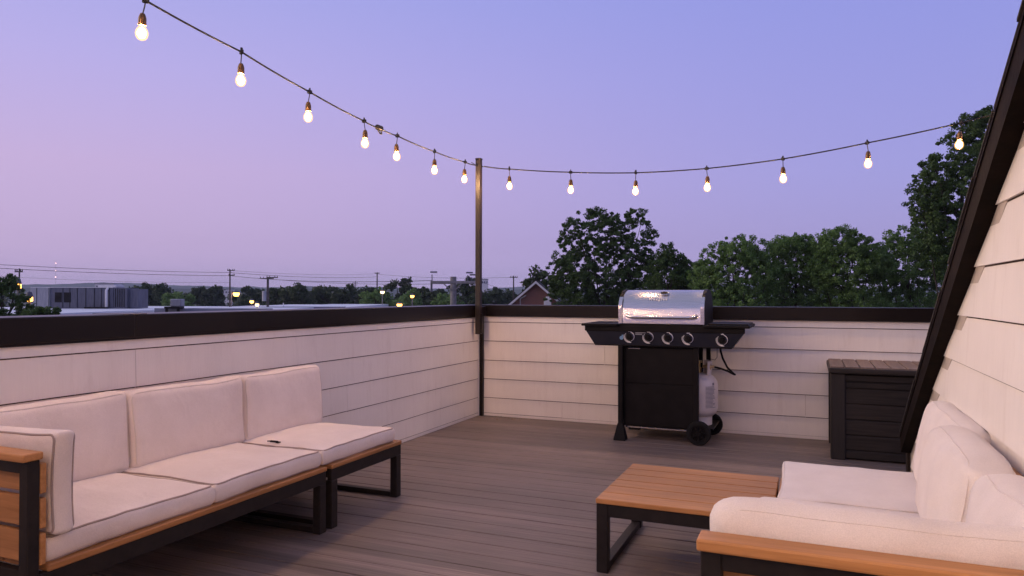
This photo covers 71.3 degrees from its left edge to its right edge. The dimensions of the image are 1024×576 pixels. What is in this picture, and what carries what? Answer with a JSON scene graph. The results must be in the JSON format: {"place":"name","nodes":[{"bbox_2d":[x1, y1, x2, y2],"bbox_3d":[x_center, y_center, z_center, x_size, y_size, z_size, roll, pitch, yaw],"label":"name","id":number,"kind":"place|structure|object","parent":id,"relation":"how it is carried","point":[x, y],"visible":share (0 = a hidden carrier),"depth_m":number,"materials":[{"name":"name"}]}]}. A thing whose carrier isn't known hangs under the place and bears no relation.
{"place":"outdoors","nodes":[
{"label":"outdoors","id":0,"kind":"place"},
{"bbox_2d":[26,291,32,304],"bbox_3d":[-22.319,5.077,32.953,0.308,9.848,0.308,0,-1,23],"label":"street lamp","id":1,"kind":"object","parent":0,"point":[29,293],"visible":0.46,"depth_m":32.95,"materials":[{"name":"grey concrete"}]},
{"bbox_2d":[94,283,122,286],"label":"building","id":2,"kind":"structure","parent":0,"point":[96,284],"depth_m":420.06,"materials":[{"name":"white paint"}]},
{"bbox_2d":[223,289,234,304],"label":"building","id":3,"kind":"structure","parent":0,"point":[225,292],"depth_m":500.00,"materials":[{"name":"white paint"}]},
{"bbox_2d":[308,286,319,302],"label":"tree","id":4,"kind":"object","parent":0,"point":[310,292],"visible":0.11,"depth_m":158.99,"materials":[{"name":"green plant"}]},
{"bbox_2d":[7,282,940,301],"bbox_3d":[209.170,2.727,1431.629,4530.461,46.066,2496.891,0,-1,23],"label":"hills","id":5,"kind":"structure","parent":0,"point":[187,289],"depth_m":1900.82,"materials":[{"name":"green plant"}]},
{"bbox_2d":[482,279,487,291],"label":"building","id":6,"kind":"structure","parent":0,"point":[484,285],"depth_m":450.05,"materials":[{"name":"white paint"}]},
{"bbox_2d":[0,0,1021,288],"label":"sky","id":7,"kind":"structure","parent":0,"point":[121,150],"materials":[{"name":"purple"}]},
{"bbox_2d":[507,280,562,304],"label":"brick house","id":8,"kind":"structure","parent":0,"point":[535,292],"depth_m":49.98,"materials":[{"name":"red brick"}]},
{"label":"ground","id":9,"kind":"structure","parent":0,"visible":0},
{"bbox_2d":[0,273,35,315],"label":"tree","id":10,"kind":"object","parent":9,"relation":"on","point":[9,283],"visible":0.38,"depth_m":29.96,"materials":[{"name":"green plant"}]},
{"bbox_2d":[21,306,61,315],"bbox_3d":[-17.612,5.311,26.990,1.875,9.280,1.593,0,-1,-10],"label":"tree","id":11,"kind":"object","parent":9,"relation":"on","point":[41,310],"visible":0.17,"depth_m":26.90,"materials":[{"name":"green plant"}]},
{"bbox_2d":[0,305,261,314],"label":"flat roofed building","id":12,"kind":"structure","parent":9,"relation":"on","point":[91,311],"depth_m":81.78,"materials":[{"name":"grey concrete"}]},
{"bbox_2d":[30,285,147,308],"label":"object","id":13,"kind":"structure","parent":12,"relation":"on","point":[110,297],"depth_m":92.99,"materials":[{"name":"grey metal"}]},
{"bbox_2d":[129,281,159,305],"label":"tree","id":14,"kind":"object","parent":9,"relation":"on","point":[152,300],"visible":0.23,"depth_m":150.03,"materials":[{"name":"green plant"}]},
{"bbox_2d":[151,283,173,305],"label":"tree","id":15,"kind":"object","parent":9,"relation":"on","point":[159,290],"visible":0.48,"depth_m":163.57,"materials":[{"name":"green plant"}]},
{"bbox_2d":[160,291,195,305],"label":"tree","id":16,"kind":"object","parent":9,"relation":"on","point":[189,298],"visible":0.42,"depth_m":128.36,"materials":[{"name":"green plant"}]},
{"bbox_2d":[184,286,215,305],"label":"tree","id":17,"kind":"object","parent":9,"relation":"on","point":[196,291],"visible":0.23,"depth_m":178.19,"materials":[{"name":"green plant"}]},
{"bbox_2d":[198,284,225,305],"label":"tree","id":18,"kind":"object","parent":9,"relation":"on","point":[217,297],"visible":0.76,"depth_m":168.31,"materials":[{"name":"green plant"}]},
{"bbox_2d":[227,269,234,306],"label":"utility pole","id":19,"kind":"object","parent":9,"relation":"on","point":[230,270],"visible":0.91,"depth_m":99.94,"materials":[{"name":"wood"}]},
{"bbox_2d":[4,276,200,282],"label":"power line","id":20,"kind":"object","parent":19,"relation":"attached to","point":[128,281],"visible":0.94,"depth_m":106.09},
{"bbox_2d":[0,268,226,275],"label":"power line","id":21,"kind":"object","parent":19,"relation":"attached to","point":[123,273],"visible":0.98,"depth_m":90.55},
{"bbox_2d":[0,264,228,272],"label":"power line","id":22,"kind":"object","parent":19,"relation":"attached to","point":[126,270],"visible":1,"depth_m":90.60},
{"bbox_2d":[231,272,361,277],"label":"power line","id":23,"kind":"object","parent":19,"relation":"attached to","point":[315,277],"visible":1,"depth_m":125.77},
{"bbox_2d":[231,291,239,306],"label":"street lamp","id":24,"kind":"object","parent":9,"relation":"on","point":[235,293],"visible":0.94,"depth_m":96.79,"materials":[{"name":"yellow"}]},
{"bbox_2d":[154,304,321,311],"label":"flat roofed building","id":25,"kind":"structure","parent":9,"relation":"on","point":[263,307],"depth_m":69.69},
{"bbox_2d":[164,299,184,311],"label":"rooftop unit","id":26,"kind":"object","parent":25,"relation":"on","point":[177,304],"visible":0.9,"depth_m":68.99,"materials":[{"name":"metal"}]},
{"bbox_2d":[232,285,261,305],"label":"tree","id":27,"kind":"object","parent":9,"relation":"on","point":[255,294],"visible":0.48,"depth_m":164.22,"materials":[{"name":"green plant"}]},
{"bbox_2d":[258,289,279,304],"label":"tree","id":28,"kind":"object","parent":9,"relation":"on","point":[276,299],"visible":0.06,"depth_m":169.11,"materials":[{"name":"green plant"}]},
{"bbox_2d":[260,276,277,306],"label":"utility pole","id":29,"kind":"object","parent":9,"relation":"on","point":[265,295],"visible":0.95,"depth_m":89.87,"materials":[{"name":"metal"}]},
{"bbox_2d":[235,276,431,281],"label":"power line","id":30,"kind":"object","parent":29,"relation":"attached to","point":[337,281],"visible":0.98,"depth_m":76.24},
{"bbox_2d":[259,285,300,305],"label":"tree","id":31,"kind":"object","parent":9,"relation":"on","point":[273,292],"visible":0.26,"depth_m":149.62,"materials":[{"name":"green plant"}]},
{"bbox_2d":[278,282,315,304],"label":"tree","id":32,"kind":"object","parent":9,"relation":"on","point":[292,296],"visible":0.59,"depth_m":138.61,"materials":[{"name":"green plant"}]},
{"bbox_2d":[311,285,339,303],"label":"tree","id":33,"kind":"object","parent":9,"relation":"on","point":[321,295],"visible":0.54,"depth_m":149.08,"materials":[{"name":"green plant"}]},
{"bbox_2d":[281,303,388,307],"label":"flat roofed building","id":34,"kind":"structure","parent":9,"relation":"on","point":[346,305],"depth_m":98.75,"materials":[{"name":"metal"}]},
{"bbox_2d":[328,284,359,303],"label":"tree","id":35,"kind":"object","parent":9,"relation":"on","point":[349,296],"visible":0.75,"depth_m":133.85,"materials":[{"name":"green plant"}]},
{"bbox_2d":[353,285,376,301],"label":"tree","id":36,"kind":"object","parent":9,"relation":"on","point":[371,289],"visible":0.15,"depth_m":148.52,"materials":[{"name":"green plant"}]},
{"bbox_2d":[358,286,394,305],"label":"tree","id":37,"kind":"object","parent":9,"relation":"on","point":[375,297],"visible":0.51,"depth_m":119.37,"materials":[{"name":"green plant"}]},
{"bbox_2d":[382,276,416,299],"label":"tree","id":38,"kind":"object","parent":9,"relation":"on","point":[402,289],"visible":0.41,"depth_m":124.24,"materials":[{"name":"green plant"}]},
{"bbox_2d":[391,288,422,305],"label":"tree","id":39,"kind":"object","parent":9,"relation":"on","point":[404,299],"visible":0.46,"depth_m":114.23,"materials":[{"name":"green plant"}]},
{"bbox_2d":[411,286,433,304],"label":"tree","id":40,"kind":"object","parent":9,"relation":"on","point":[422,290],"visible":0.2,"depth_m":149.07,"materials":[{"name":"green plant"}]},
{"bbox_2d":[420,288,448,305],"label":"tree","id":41,"kind":"object","parent":9,"relation":"on","point":[425,296],"visible":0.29,"depth_m":139.15,"materials":[{"name":"green plant"}]},
{"bbox_2d":[430,293,464,304],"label":"tree","id":42,"kind":"object","parent":9,"relation":"on","point":[442,299],"visible":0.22,"depth_m":109.22,"materials":[{"name":"green plant"}]},
{"bbox_2d":[430,271,474,304],"bbox_3d":[-5.091,4.441,61.960,4.028,11.775,0.700,0,-1,0],"label":"gantry","id":43,"kind":"object","parent":9,"relation":"on","point":[452,282],"visible":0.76,"depth_m":61.74,"materials":[{"name":"grey metal"}]},
{"bbox_2d":[446,276,474,304],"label":"tree","id":44,"kind":"object","parent":9,"relation":"on","point":[465,290],"visible":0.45,"depth_m":129.25,"materials":[{"name":"green plant"}]},
{"bbox_2d":[0,291,933,307],"bbox_3d":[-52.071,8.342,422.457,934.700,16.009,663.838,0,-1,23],"label":"woodland","id":45,"kind":"object","parent":9,"relation":"on","point":[227,303],"visible":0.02,"depth_m":314.81,"materials":[{"name":"green plant"}]},
{"bbox_2d":[457,291,489,304],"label":"tree","id":46,"kind":"object","parent":9,"relation":"on","point":[470,299],"visible":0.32,"depth_m":118.92,"materials":[{"name":"green plant"}]},
{"bbox_2d":[483,287,512,304],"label":"tree","id":47,"kind":"object","parent":9,"relation":"on","point":[497,296],"visible":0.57,"depth_m":148.08,"materials":[{"name":"green plant"}]},
{"bbox_2d":[510,276,517,298],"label":"utility pole","id":48,"kind":"object","parent":9,"relation":"on","point":[513,277],"visible":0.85,"depth_m":109.91,"materials":[{"name":"wood"}]},
{"bbox_2d":[520,264,560,298],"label":"tree","id":49,"kind":"object","parent":9,"relation":"on","point":[537,276],"visible":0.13,"depth_m":74.72,"materials":[{"name":"green plant"}]},
{"bbox_2d":[542,206,665,304],"bbox_3d":[5.556,2.673,42.062,7.573,14.946,5.207,0,-1,0],"label":"tree","id":50,"kind":"object","parent":9,"relation":"on","point":[585,276],"visible":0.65,"depth_m":41.47,"materials":[{"name":"green plant"}]},
{"bbox_2d":[642,241,704,289],"bbox_3d":[8.920,3.790,38.912,3.639,12.662,3.183,0,-1,23],"label":"tree","id":51,"kind":"object","parent":9,"relation":"on","point":[675,278],"visible":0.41,"depth_m":38.55,"materials":[{"name":"green plant"}]},
{"bbox_2d":[686,233,784,306],"bbox_3d":[10.608,3.707,35.028,5.218,12.753,4.728,0,-1,23],"label":"tree","id":52,"kind":"object","parent":9,"relation":"on","point":[750,257],"visible":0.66,"depth_m":34.43,"materials":[{"name":"green plant"}]},
{"bbox_2d":[757,232,838,306],"bbox_3d":[14.447,3.614,36.490,4.562,12.988,4.246,0,-1,23],"label":"tree","id":53,"kind":"object","parent":9,"relation":"on","point":[796,245],"visible":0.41,"depth_m":35.87,"materials":[{"name":"green plant"}]},
{"bbox_2d":[802,224,897,306],"bbox_3d":[16.288,3.494,34.405,4.214,13.191,4.041,0,-1,23],"label":"tree","id":54,"kind":"object","parent":9,"relation":"on","point":[849,249],"visible":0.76,"depth_m":33.98,"materials":[{"name":"green plant"}]},
{"bbox_2d":[865,223,947,307],"bbox_3d":[20.533,3.395,37.060,4.971,13.453,4.437,0,-1,23],"label":"tree","id":55,"kind":"object","parent":9,"relation":"on","point":[913,268],"visible":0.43,"depth_m":36.52,"materials":[{"name":"green plant"}]},
{"bbox_2d":[901,105,992,296],"bbox_3d":[19.375,1.202,29.846,5.076,17.693,4.336,0,-1,-28],"label":"tree","id":56,"kind":"object","parent":9,"relation":"on","point":[936,205],"visible":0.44,"depth_m":29.70,"materials":[{"name":"green plant"}]},
{"bbox_3d":[2.053,5.597,1.259,9.210,8.240,9.220,0,-1,23],"label":"lower house","id":57,"kind":"object","parent":9,"relation":"on","visible":0},
{"bbox_2d":[899,0,1023,475],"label":"house","id":58,"kind":"structure","parent":57,"relation":"on","point":[971,364],"depth_m":2.31,"materials":[{"name":"beige paint"}]},
{"bbox_2d":[137,0,376,146],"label":"string light","id":59,"kind":"object","parent":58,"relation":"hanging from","point":[142,22],"visible":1,"depth_m":4.12,"materials":[{"name":"white glass"}]},
{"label":"deck base","id":60,"kind":"structure","parent":57,"relation":"on","visible":0},
{"bbox_2d":[0,305,478,570],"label":"parapet wall","id":61,"kind":"structure","parent":60,"relation":"on","point":[406,373],"depth_m":4.47,"materials":[{"name":"beige paint"}]},
{"bbox_2d":[87,415,905,575],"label":"deck","id":62,"kind":"structure","parent":60,"relation":"on","point":[484,495],"depth_m":3.92,"materials":[{"name":"brown wood"}]},
{"bbox_2d":[0,376,326,575],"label":"sofa","id":63,"kind":"object","parent":62,"relation":"on","point":[92,483],"visible":1,"depth_m":2.97,"materials":[{"name":"white fabric"}]},
{"bbox_2d":[235,365,401,528],"bbox_3d":[-1.161,0.859,4.092,0.779,0.762,0.733,0,-1,23],"label":"sofa section","id":64,"kind":"object","parent":62,"relation":"on","point":[283,406],"visible":0.75,"depth_m":4.02,"materials":[{"name":"white fabric"}]},
{"bbox_2d":[581,289,754,445],"bbox_3d":[1.325,0.638,6.048,1.358,1.253,0.660,0,-1,23],"label":"gas grill","id":65,"kind":"object","parent":62,"relation":"on","point":[661,339],"visible":0.96,"depth_m":5.84,"materials":[{"name":"black metal"}]},
{"bbox_2d":[699,360,717,424],"bbox_3d":[1.557,0.865,5.951,0.310,0.526,0.310,0,-1,23],"label":"propane tank","id":66,"kind":"object","parent":65,"relation":"in","point":[708,395],"visible":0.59,"depth_m":5.82,"materials":[{"name":"white metal"}]},
{"bbox_2d":[596,464,778,572],"bbox_3d":[0.830,1.075,3.282,0.720,0.320,0.703,0,-1,23],"label":"coffee table","id":67,"kind":"object","parent":62,"relation":"on","point":[637,495],"visible":0.69,"depth_m":3.17,"materials":[{"name":"brown wood"}]},
{"bbox_2d":[696,425,1023,575],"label":"sofa","id":68,"kind":"object","parent":62,"relation":"on","point":[968,520],"visible":1,"depth_m":1.46,"materials":[{"name":"white fabric"}]},
{"bbox_2d":[826,359,919,462],"bbox_3d":[3.011,0.919,5.356,1.178,0.682,0.733,0,-1,23],"label":"deck box","id":69,"kind":"object","parent":62,"relation":"on","point":[867,402],"visible":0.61,"depth_m":5.18,"materials":[{"name":"plastic"}]},
{"bbox_2d":[777,401,990,513],"bbox_3d":[1.446,0.852,2.883,0.706,0.760,0.864,0,-1,23],"label":"sofa section","id":70,"kind":"object","parent":62,"relation":"on","point":[869,488],"visible":0.36,"depth_m":2.88,"materials":[{"name":"white fabric"}]},
{"bbox_2d":[479,305,934,439],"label":"parapet wall","id":71,"kind":"structure","parent":60,"relation":"on","point":[549,362],"depth_m":6.21,"materials":[{"name":"beige paint"}]},
{"bbox_2d":[471,158,485,333],"bbox_3d":[-0.318,-0.411,7.041,0.101,1.725,0.195,0,-1,23],"label":"light pole","id":72,"kind":"object","parent":71,"relation":"attached to","point":[480,311],"visible":1,"depth_m":6.98,"materials":[{"name":"brown metal"}]},
{"bbox_2d":[375,114,990,193],"bbox_3d":[1.624,-1.143,5.279,5.066,0.619,1.811,0,-1,23],"label":"string light","id":73,"kind":"object","parent":72,"relation":"hanging from","point":[379,128],"visible":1,"depth_m":5.96,"materials":[{"name":"white glass"}]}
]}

